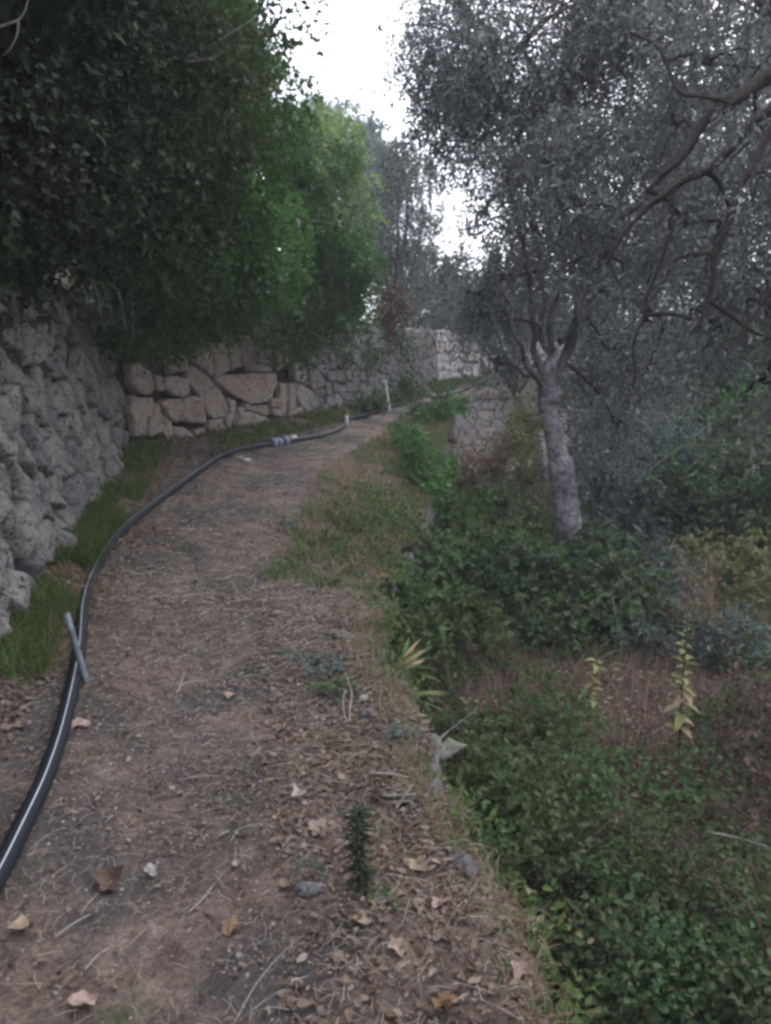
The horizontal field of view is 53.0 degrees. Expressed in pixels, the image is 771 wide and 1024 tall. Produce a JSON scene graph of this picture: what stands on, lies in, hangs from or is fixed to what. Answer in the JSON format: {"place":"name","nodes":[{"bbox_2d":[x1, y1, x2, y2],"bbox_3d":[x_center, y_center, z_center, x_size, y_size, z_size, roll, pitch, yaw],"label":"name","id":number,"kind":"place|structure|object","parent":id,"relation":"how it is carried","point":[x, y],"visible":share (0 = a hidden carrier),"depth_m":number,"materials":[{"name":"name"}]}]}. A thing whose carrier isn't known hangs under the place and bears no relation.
{"place":"outdoors","nodes":[
{"label":"outdoors","id":0,"kind":"place"},
{"bbox_2d":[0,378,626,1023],"bbox_3d":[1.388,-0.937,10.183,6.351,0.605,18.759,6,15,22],"label":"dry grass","id":1,"kind":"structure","parent":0,"point":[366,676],"depth_m":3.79,"materials":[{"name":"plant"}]},
{"bbox_2d":[0,377,649,1023],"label":"path","id":2,"kind":"structure","parent":0,"point":[136,997],"depth_m":2.42,"materials":[{"name":"soil"}]},
{"bbox_2d":[7,914,35,931],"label":"fallen leaf","id":3,"kind":"object","parent":2,"relation":"on","point":[21,922],"visible":1,"depth_m":1.98,"materials":[{"name":"plant"}]},
{"bbox_2d":[0,285,130,638],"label":"stone wall","id":4,"kind":"structure","parent":2,"relation":"on","point":[55,469],"depth_m":4.73,"materials":[{"name":"grey stone"}]},
{"bbox_2d":[53,910,97,938],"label":"dry stalk","id":5,"kind":"object","parent":2,"relation":"on","point":[62,931],"visible":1,"depth_m":1.97,"materials":[{"name":"grey plant"}]},
{"bbox_2d":[63,612,89,684],"bbox_3d":[-1.292,0.603,3.256,0.140,0.361,0.032,9,16,32],"label":"metal stake","id":6,"kind":"object","parent":2,"relation":"on","point":[76,649],"visible":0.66,"depth_m":3.24,"materials":[{"name":"metal"}]},
{"bbox_2d":[71,717,90,728],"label":"fallen leaf","id":7,"kind":"object","parent":2,"relation":"on","point":[81,723],"visible":0.92,"depth_m":2.92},
{"bbox_2d":[67,989,97,1006],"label":"fallen leaf","id":8,"kind":"object","parent":2,"relation":"on","point":[74,999],"visible":1,"depth_m":1.77,"materials":[{"name":"plant"}]},
{"bbox_2d":[84,945,112,970],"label":"dry stalk","id":9,"kind":"object","parent":2,"relation":"on","point":[90,962],"visible":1,"depth_m":1.89,"materials":[{"name":"grey plant"}]},
{"bbox_2d":[92,864,123,891],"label":"fallen leaf","id":10,"kind":"object","parent":2,"relation":"on","point":[107,876],"visible":1,"depth_m":2.15,"materials":[{"name":"plant"}]},
{"bbox_2d":[144,863,156,875],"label":"fallen leaf","id":11,"kind":"object","parent":2,"relation":"on","point":[151,868],"visible":1,"depth_m":2.21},
{"bbox_2d":[175,673,207,694],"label":"dry stalk","id":12,"kind":"object","parent":2,"relation":"on","point":[178,689],"visible":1,"depth_m":3.30,"materials":[{"name":"grey plant"}]},
{"bbox_2d":[178,775,215,780],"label":"dry stalk","id":13,"kind":"object","parent":2,"relation":"on","point":[195,776],"visible":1,"depth_m":2.66,"materials":[{"name":"grey plant"}]},
{"bbox_2d":[187,871,224,913],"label":"dry stalk","id":14,"kind":"object","parent":2,"relation":"on","point":[191,909],"visible":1,"depth_m":2.09,"materials":[{"name":"grey plant"}]},
{"bbox_2d":[115,308,315,442],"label":"stone wall","id":15,"kind":"structure","parent":2,"relation":"on","point":[222,391],"depth_m":9.62,"materials":[{"name":"beige stone"}]},
{"bbox_2d":[221,916,239,936],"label":"fallen leaf","id":16,"kind":"object","parent":2,"relation":"on","point":[231,922],"visible":1,"depth_m":2.01,"materials":[{"name":"plant"}]},
{"bbox_2d":[0,387,469,893],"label":"water pipe","id":17,"kind":"object","parent":2,"relation":"on","point":[17,836],"visible":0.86,"depth_m":3.00,"materials":[{"name":"plastic"}]},
{"bbox_2d":[0,375,495,691],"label":"grass","id":18,"kind":"structure","parent":2,"relation":"on","point":[89,534],"depth_m":5.01,"materials":[{"name":"plant"}]},
{"bbox_2d":[234,935,303,1022],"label":"dry stalk","id":19,"kind":"object","parent":2,"relation":"on","point":[260,978],"visible":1,"depth_m":1.80,"materials":[{"name":"brown dry plant stem"}]},
{"bbox_2d":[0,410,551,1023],"bbox_3d":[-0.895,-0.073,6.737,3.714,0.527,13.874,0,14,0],"label":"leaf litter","id":20,"kind":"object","parent":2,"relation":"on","point":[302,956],"visible":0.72,"depth_m":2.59,"materials":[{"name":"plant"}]},
{"bbox_2d":[0,427,560,1023],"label":"straw","id":21,"kind":"object","parent":2,"relation":"on","point":[308,701],"visible":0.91,"depth_m":2.73,"materials":[{"name":"plant"}]},
{"bbox_2d":[268,515,301,530],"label":"leafy weed","id":22,"kind":"object","parent":2,"relation":"on","point":[280,523],"visible":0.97,"depth_m":5.92,"materials":[{"name":"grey plant"}]},
{"bbox_2d":[274,640,311,662],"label":"leafy weed","id":23,"kind":"object","parent":2,"relation":"on","point":[285,654],"visible":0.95,"depth_m":3.57,"materials":[{"name":"grey plant"}]},
{"bbox_2d":[291,785,306,797],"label":"fallen leaf","id":24,"kind":"object","parent":2,"relation":"on","point":[296,791],"visible":1,"depth_m":2.52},
{"bbox_2d":[0,401,607,1023],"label":"verge grass","id":25,"kind":"structure","parent":2,"relation":"on","point":[376,499],"depth_m":4.58,"materials":[{"name":"plant"}]},
{"bbox_2d":[288,856,328,883],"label":"leafy weed","id":26,"kind":"object","parent":2,"relation":"on","point":[301,870],"visible":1,"depth_m":2.15,"materials":[{"name":"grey plant"}]},
{"bbox_2d":[293,882,325,896],"bbox_3d":[-0.205,1.017,2.085,0.088,0.030,0.041,0,14,0],"label":"loose stone","id":27,"kind":"object","parent":2,"relation":"on","point":[304,889],"visible":0.98,"depth_m":2.07,"materials":[{"name":"stone"}]},
{"bbox_2d":[308,818,327,834],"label":"fallen leaf","id":28,"kind":"object","parent":2,"relation":"on","point":[314,824],"visible":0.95,"depth_m":2.36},
{"bbox_2d":[298,652,345,679],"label":"leafy weed","id":29,"kind":"object","parent":2,"relation":"on","point":[335,663],"visible":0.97,"depth_m":3.38,"materials":[{"name":"grey plant"}]},
{"bbox_2d":[306,669,358,705],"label":"leafy weed","id":30,"kind":"object","parent":2,"relation":"on","point":[327,685],"visible":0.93,"depth_m":3.21,"materials":[{"name":"green plant"}]},
{"bbox_2d":[324,628,355,641],"bbox_3d":[-0.216,0.600,3.773,0.189,0.038,0.087,11,18,39],"label":"loose stone","id":31,"kind":"object","parent":2,"relation":"on","point":[333,632],"visible":0.8,"depth_m":3.75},
{"bbox_2d":[327,565,358,584],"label":"strap leaf plant","id":32,"kind":"object","parent":2,"relation":"on","point":[331,579],"visible":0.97,"depth_m":4.77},
{"bbox_2d":[342,672,352,727],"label":"dry stalk","id":33,"kind":"object","parent":2,"relation":"on","point":[345,718],"visible":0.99,"depth_m":3.06,"materials":[{"name":"grey plant"}]},
{"bbox_2d":[339,799,377,894],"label":"spiky weed","id":34,"kind":"object","parent":2,"relation":"on","point":[361,813],"visible":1,"depth_m":2.06,"materials":[{"name":"green plant"}]},
{"bbox_2d":[348,909,372,924],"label":"fallen leaf","id":35,"kind":"object","parent":2,"relation":"on","point":[363,919],"visible":1,"depth_m":1.97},
{"bbox_2d":[359,708,373,718],"bbox_3d":[-0.070,0.783,2.997,0.067,0.043,0.054,0,14,0],"label":"loose stone","id":36,"kind":"object","parent":2,"relation":"on","point":[366,712],"visible":0.92,"depth_m":2.98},
{"bbox_2d":[297,323,437,413],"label":"stone wall","id":37,"kind":"structure","parent":2,"relation":"on","point":[333,391],"depth_m":13.11,"materials":[{"name":"grey limestone"}]},
{"bbox_2d":[299,321,432,384],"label":"wall creeper","id":38,"kind":"object","parent":37,"relation":"attached to","point":[375,357],"depth_m":12.99,"materials":[{"name":"green plant"}]},
{"bbox_2d":[362,281,419,361],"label":"dead shrub","id":39,"kind":"object","parent":37,"relation":"on","point":[390,309],"visible":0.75,"depth_m":14.05,"materials":[{"name":"brown plant"}]},
{"bbox_2d":[360,880,402,912],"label":"leafy weed","id":40,"kind":"object","parent":2,"relation":"on","point":[385,890],"visible":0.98,"depth_m":2.03,"materials":[{"name":"green plant"}]},
{"bbox_2d":[377,892,391,902],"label":"fallen leaf","id":41,"kind":"object","parent":2,"relation":"on","point":[381,899],"visible":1,"depth_m":2.03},
{"bbox_2d":[384,381,390,410],"bbox_3d":[0.038,-1.957,13.292,0.133,0.595,0.056,0,14,0],"label":"marker stake","id":42,"kind":"object","parent":2,"relation":"on","point":[387,395],"visible":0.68,"depth_m":13.27,"materials":[{"name":"white paint"}]},
{"bbox_2d":[344,368,432,415],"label":"wall weed","id":43,"kind":"object","parent":2,"relation":"on","point":[377,402],"depth_m":12.96,"materials":[{"name":"green plant"}]},
{"bbox_2d":[367,771,415,810],"bbox_3d":[0.029,0.889,2.529,0.111,0.073,0.238,-5,15,-20],"label":"splintered stick","id":44,"kind":"object","parent":2,"relation":"on","point":[400,801],"visible":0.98,"depth_m":2.46,"materials":[{"name":"wood"}]},
{"bbox_2d":[388,935,409,954],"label":"fallen leaf","id":45,"kind":"object","parent":2,"relation":"on","point":[398,943],"visible":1,"depth_m":1.88,"materials":[{"name":"plant"}]},
{"bbox_2d":[384,721,422,744],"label":"leafy weed","id":46,"kind":"object","parent":2,"relation":"on","point":[397,732],"visible":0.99,"depth_m":2.81,"materials":[{"name":"grey plant"}]},
{"bbox_2d":[392,638,440,681],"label":"strap leaf plant","id":47,"kind":"object","parent":2,"relation":"on","point":[407,658],"visible":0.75,"depth_m":3.54,"materials":[{"name":"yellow plant"}]},
{"bbox_2d":[408,855,428,871],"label":"fallen leaf","id":48,"kind":"object","parent":2,"relation":"on","point":[420,866],"visible":1,"depth_m":2.14,"materials":[{"name":"plant"}]},
{"bbox_2d":[414,690,449,717],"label":"strap leaf plant","id":49,"kind":"object","parent":2,"relation":"on","point":[432,693],"visible":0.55,"depth_m":3.31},
{"bbox_2d":[421,780,444,799],"bbox_3d":[0.152,0.905,2.507,0.084,0.047,0.087,0,14,0],"label":"loose stone","id":50,"kind":"object","parent":2,"relation":"on","point":[438,786],"visible":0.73,"depth_m":2.49,"materials":[{"name":"stone"}]},
{"bbox_2d":[431,894,449,907],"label":"fallen leaf","id":51,"kind":"object","parent":2,"relation":"on","point":[435,902],"visible":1,"depth_m":2.01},
{"bbox_2d":[440,906,448,915],"bbox_3d":[0.154,1.029,1.993,0.028,0.016,0.025,-5,15,-19],"label":"loose stone","id":52,"kind":"object","parent":2,"relation":"on","point":[442,911],"visible":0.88,"depth_m":1.99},
{"bbox_2d":[431,991,458,1009],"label":"fallen leaf","id":53,"kind":"object","parent":2,"relation":"on","point":[445,995],"visible":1,"depth_m":1.73,"materials":[{"name":"plant"}]},
{"bbox_2d":[448,849,478,876],"bbox_3d":[0.218,0.974,2.142,0.062,0.033,0.114,-10,17,-36],"label":"loose stone","id":54,"kind":"object","parent":2,"relation":"on","point":[463,861],"visible":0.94,"depth_m":2.13,"materials":[{"name":"stone"}]},
{"bbox_2d":[511,960,529,977],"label":"fallen leaf","id":55,"kind":"object","parent":2,"relation":"on","point":[520,970],"visible":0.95,"depth_m":1.81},
{"bbox_2d":[433,330,651,381],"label":"stone wall","id":56,"kind":"structure","parent":2,"relation":"on","point":[442,356],"depth_m":17.97,"materials":[{"name":"stone"}]},
{"bbox_2d":[0,264,721,427],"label":"hillside","id":57,"kind":"structure","parent":0,"point":[8,325],"depth_m":7.97,"materials":[{"name":"plant"}]},
{"bbox_2d":[0,0,242,369],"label":"ivy thicket","id":58,"kind":"object","parent":57,"relation":"on","point":[53,108],"visible":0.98,"depth_m":3.73,"materials":[{"name":"green plant"}]},
{"bbox_2d":[0,0,28,55],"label":"bare branch","id":59,"kind":"object","parent":58,"relation":"attached to","point":[13,22],"visible":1,"depth_m":2.85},
{"bbox_2d":[3,279,133,346],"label":"hanging creeper","id":60,"kind":"object","parent":58,"relation":"hanging from","point":[69,287],"visible":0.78,"depth_m":4.48,"materials":[{"name":"plant"}]},
{"bbox_2d":[28,0,331,322],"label":"ivy mass","id":61,"kind":"object","parent":57,"relation":"on","point":[190,71],"visible":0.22,"depth_m":4.91,"materials":[{"name":"green plant"}]},
{"bbox_2d":[178,3,266,62],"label":"bare branch","id":62,"kind":"object","parent":61,"relation":"attached to","point":[195,53],"visible":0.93,"depth_m":4.47,"materials":[{"name":"wood"}]},
{"bbox_2d":[58,0,330,385],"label":"evergreen shrub","id":63,"kind":"object","parent":57,"relation":"on","point":[190,306],"visible":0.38,"depth_m":6.28,"materials":[{"name":"green plant"}]},
{"bbox_2d":[144,149,324,336],"bbox_3d":[-1.688,-2.555,7.553,2.074,1.650,2.773,0,14,0],"label":"bright shrub","id":64,"kind":"object","parent":57,"relation":"on","point":[293,279],"visible":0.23,"depth_m":7.67,"materials":[{"name":"green plant"}]},
{"bbox_2d":[288,216,346,228],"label":"bare branch","id":65,"kind":"object","parent":64,"relation":"attached to","point":[319,221],"visible":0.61,"depth_m":8.39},
{"bbox_2d":[169,0,313,193],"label":"evergreen tree","id":66,"kind":"object","parent":57,"relation":"on","point":[257,25],"visible":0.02,"depth_m":8.21,"materials":[{"name":"green plant"}]},
{"bbox_2d":[248,118,394,386],"bbox_3d":[-0.876,-3.541,11.101,2.009,3.200,4.725,0,14,0],"label":"dark shrub","id":67,"kind":"object","parent":57,"relation":"on","point":[341,283],"visible":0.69,"depth_m":9.84,"materials":[{"name":"green plant"}]},
{"bbox_2d":[278,94,389,258],"bbox_3d":[-0.962,-4.620,11.273,1.831,2.795,2.462,3,14,11],"label":"light tree","id":68,"kind":"object","parent":57,"relation":"on","point":[351,160],"visible":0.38,"depth_m":11.14,"materials":[{"name":"green plant"}]},
{"bbox_2d":[291,87,422,261],"bbox_3d":[-1.396,-8.822,20.585,3.307,5.358,5.755,-6,15,-22],"label":"grey tree","id":69,"kind":"object","parent":57,"relation":"on","point":[374,136],"visible":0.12,"depth_m":19.84,"materials":[{"name":"plant"}]},
{"bbox_2d":[342,129,460,324],"bbox_3d":[0.372,-6.660,18.584,3.007,4.305,5.040,0,14,0],"label":"drooping olive","id":70,"kind":"object","parent":57,"relation":"on","point":[399,260],"visible":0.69,"depth_m":17.65,"materials":[{"name":"plant"}]},
{"bbox_2d":[256,0,770,324],"label":"sky","id":71,"kind":"structure","parent":0,"point":[342,64],"materials":[{"name":"white"}]},
{"bbox_2d":[406,321,770,1023],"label":"ground","id":72,"kind":"structure","parent":0,"point":[658,717],"depth_m":5.26,"materials":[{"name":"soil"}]},
{"bbox_2d":[309,501,518,681],"bbox_3d":[0.051,0.644,5.868,1.736,1.175,2.583,-4,14,-15],"label":"bramble bush","id":73,"kind":"object","parent":72,"relation":"on","point":[440,616],"visible":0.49,"depth_m":5.65,"materials":[{"name":"green plant"}]},
{"bbox_2d":[379,412,487,539],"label":"bramble bush","id":74,"kind":"object","parent":72,"relation":"on","point":[435,482],"visible":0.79,"depth_m":8.79,"materials":[{"name":"green plant"}]},
{"bbox_2d":[398,388,474,427],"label":"bramble bush","id":75,"kind":"object","parent":72,"relation":"on","point":[442,405],"visible":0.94,"depth_m":12.30,"materials":[{"name":"green plant"}]},
{"bbox_2d":[439,737,466,761],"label":"stone slab","id":76,"kind":"structure","parent":72,"relation":"on","point":[451,746],"depth_m":3.06,"materials":[{"name":"stone"}]},
{"bbox_2d":[415,473,556,595],"bbox_3d":[0.858,0.314,7.941,1.588,1.002,2.811,10,17,34],"label":"bramble bush","id":77,"kind":"object","parent":72,"relation":"on","point":[454,535],"visible":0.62,"depth_m":8.00,"materials":[{"name":"green plant"}]},
{"bbox_2d":[405,264,569,481],"bbox_3d":[2.138,-2.539,14.382,2.293,4.081,3.505,-7,16,-28],"label":"olive tree","id":78,"kind":"object","parent":72,"relation":"on","point":[449,305],"visible":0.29,"depth_m":14.12,"materials":[{"name":"grey plant"}]},
{"bbox_2d":[444,417,534,503],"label":"dry shrub","id":79,"kind":"object","parent":72,"relation":"on","point":[491,466],"visible":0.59,"depth_m":11.62,"materials":[{"name":"dry reddish brown leaf"},{"name":"brown twig"}]},
{"bbox_2d":[397,230,602,336],"bbox_3d":[3.297,-5.485,22.949,6.898,5.452,4.745,-5,15,-21],"label":"tree","id":80,"kind":"object","parent":72,"relation":"on","point":[446,266],"visible":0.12,"depth_m":21.16,"materials":[{"name":"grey plant"}]},
{"bbox_2d":[441,714,602,916],"bbox_3d":[0.511,1.320,3.318,1.114,0.847,0.802,-13,19,-43],"label":"bramble bush","id":81,"kind":"object","parent":72,"relation":"on","point":[525,822],"visible":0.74,"depth_m":3.22,"materials":[{"name":"green plant"}]},
{"bbox_2d":[368,394,679,974],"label":"retaining wall","id":82,"kind":"structure","parent":72,"relation":"on","point":[482,415],"depth_m":15.11,"materials":[{"name":"stone"}]},
{"bbox_2d":[440,708,476,737],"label":"dry branch","id":83,"kind":"object","parent":82,"relation":"on","point":[455,725],"visible":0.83,"depth_m":3.42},
{"bbox_2d":[484,388,566,501],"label":"dry shrub","id":84,"kind":"object","parent":72,"relation":"on","point":[525,446],"visible":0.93,"depth_m":11.42,"materials":[{"name":"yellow plant"}]},
{"bbox_2d":[449,658,644,845],"bbox_3d":[0.841,1.276,4.143,0.978,0.654,1.374,0,14,0],"label":"bramble bush","id":85,"kind":"object","parent":72,"relation":"on","point":[539,739],"visible":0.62,"depth_m":4.02,"materials":[{"name":"green plant"}]},
{"bbox_2d":[356,0,770,572],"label":"olive tree","id":86,"kind":"object","parent":72,"relation":"on","point":[483,99],"visible":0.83,"depth_m":7.76,"materials":[{"name":"grey plant"}]},
{"bbox_2d":[525,392,578,418],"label":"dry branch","id":87,"kind":"object","parent":86,"relation":"attached to","point":[548,410],"visible":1,"depth_m":7.74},
{"bbox_2d":[650,421,714,469],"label":"dry branch","id":88,"kind":"object","parent":86,"relation":"attached to","point":[676,449],"visible":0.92,"depth_m":8.38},
{"bbox_2d":[446,516,695,665],"bbox_3d":[1.577,0.773,6.932,2.076,1.157,2.195,0,14,0],"label":"bramble bush","id":89,"kind":"object","parent":72,"relation":"on","point":[545,588],"visible":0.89,"depth_m":6.65,"materials":[{"name":"green plant"}]},
{"bbox_2d":[408,468,770,1023],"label":"ground cover","id":90,"kind":"object","parent":72,"relation":"on","point":[644,771],"visible":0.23,"depth_m":4.56,"materials":[{"name":"green plant"}]},
{"bbox_2d":[706,831,766,846],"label":"dry branch","id":91,"kind":"object","parent":90,"relation":"on","point":[722,834],"visible":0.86,"depth_m":3.56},
{"bbox_2d":[578,657,606,730],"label":"yellow plant","id":92,"kind":"object","parent":72,"relation":"on","point":[596,668],"visible":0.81,"depth_m":4.83,"materials":[{"name":"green plant"}]},
{"bbox_2d":[419,681,770,992],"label":"bramble canes","id":93,"kind":"object","parent":72,"relation":"on","point":[718,889],"visible":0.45,"depth_m":3.21,"materials":[{"name":"plant"}]},
{"bbox_2d":[597,592,639,673],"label":"dry branch","id":94,"kind":"object","parent":72,"relation":"on","point":[617,634],"visible":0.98,"depth_m":5.62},
{"bbox_2d":[475,35,770,347],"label":"olive tree","id":95,"kind":"object","parent":72,"relation":"on","point":[700,139],"visible":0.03,"depth_m":17.10,"materials":[{"name":"grey plant"}]},
{"bbox_2d":[517,196,729,500],"bbox_3d":[3.848,-2.579,12.333,3.367,5.034,3.417,13,19,42],"label":"olive tree","id":96,"kind":"object","parent":72,"relation":"on","point":[595,343],"visible":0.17,"depth_m":12.24,"materials":[{"name":"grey plant"}]},
{"bbox_2d":[540,379,728,555],"bbox_3d":[3.096,-0.485,10.240,2.580,2.427,3.042,13,19,43],"label":"bush","id":97,"kind":"object","parent":72,"relation":"on","point":[635,516],"visible":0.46,"depth_m":9.85,"materials":[{"name":"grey plant"}]},
{"bbox_2d":[508,821,770,1023],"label":"bramble bush","id":98,"kind":"object","parent":72,"relation":"on","point":[670,996],"visible":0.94,"depth_m":2.65,"materials":[{"name":"green plant"}]},
{"bbox_2d":[524,780,770,935],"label":"bramble bush","id":99,"kind":"object","parent":72,"relation":"on","point":[707,839],"visible":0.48,"depth_m":3.44,"materials":[{"name":"green plant"}]},
{"bbox_2d":[577,0,770,485],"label":"olive tree","id":100,"kind":"object","parent":72,"relation":"on","point":[755,86],"visible":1,"depth_m":5.63,"materials":[{"name":"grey plant"}]},
{"bbox_2d":[663,613,699,759],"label":"tall yellow plant","id":101,"kind":"object","parent":72,"relation":"on","point":[680,717],"visible":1,"depth_m":4.47,"materials":[{"name":"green plant"}]},
{"bbox_2d":[605,519,770,673],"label":"bramble bush","id":102,"kind":"object","parent":72,"relation":"on","point":[709,632],"visible":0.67,"depth_m":6.13,"materials":[{"name":"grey plant"}]},
{"bbox_2d":[612,100,770,433],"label":"olive tree","id":103,"kind":"object","parent":72,"relation":"on","point":[745,292],"visible":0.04,"depth_m":12.41,"materials":[{"name":"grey plant"}]},
{"bbox_2d":[620,397,770,564],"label":"bush","id":104,"kind":"object","parent":72,"relation":"on","point":[731,499],"visible":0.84,"depth_m":9.27,"materials":[{"name":"green plant"}]},
{"bbox_2d":[654,537,744,662],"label":"reed tuft","id":105,"kind":"object","parent":72,"relation":"on","point":[705,596],"visible":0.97,"depth_m":5.73,"materials":[{"name":"green plant"}]},
{"bbox_2d":[646,324,770,474],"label":"bush","id":106,"kind":"object","parent":72,"relation":"on","point":[718,409],"visible":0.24,"depth_m":11.55,"materials":[{"name":"green plant"}]},
{"bbox_2d":[655,527,770,621],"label":"bramble bush","id":107,"kind":"object","parent":72,"relation":"on","point":[733,566],"visible":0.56,"depth_m":7.57,"materials":[{"name":"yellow plant"}]},
{"bbox_2d":[696,661,770,842],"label":"bramble bush","id":108,"kind":"object","parent":72,"relation":"on","point":[766,709],"visible":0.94,"depth_m":4.34,"materials":[{"name":"green plant"}]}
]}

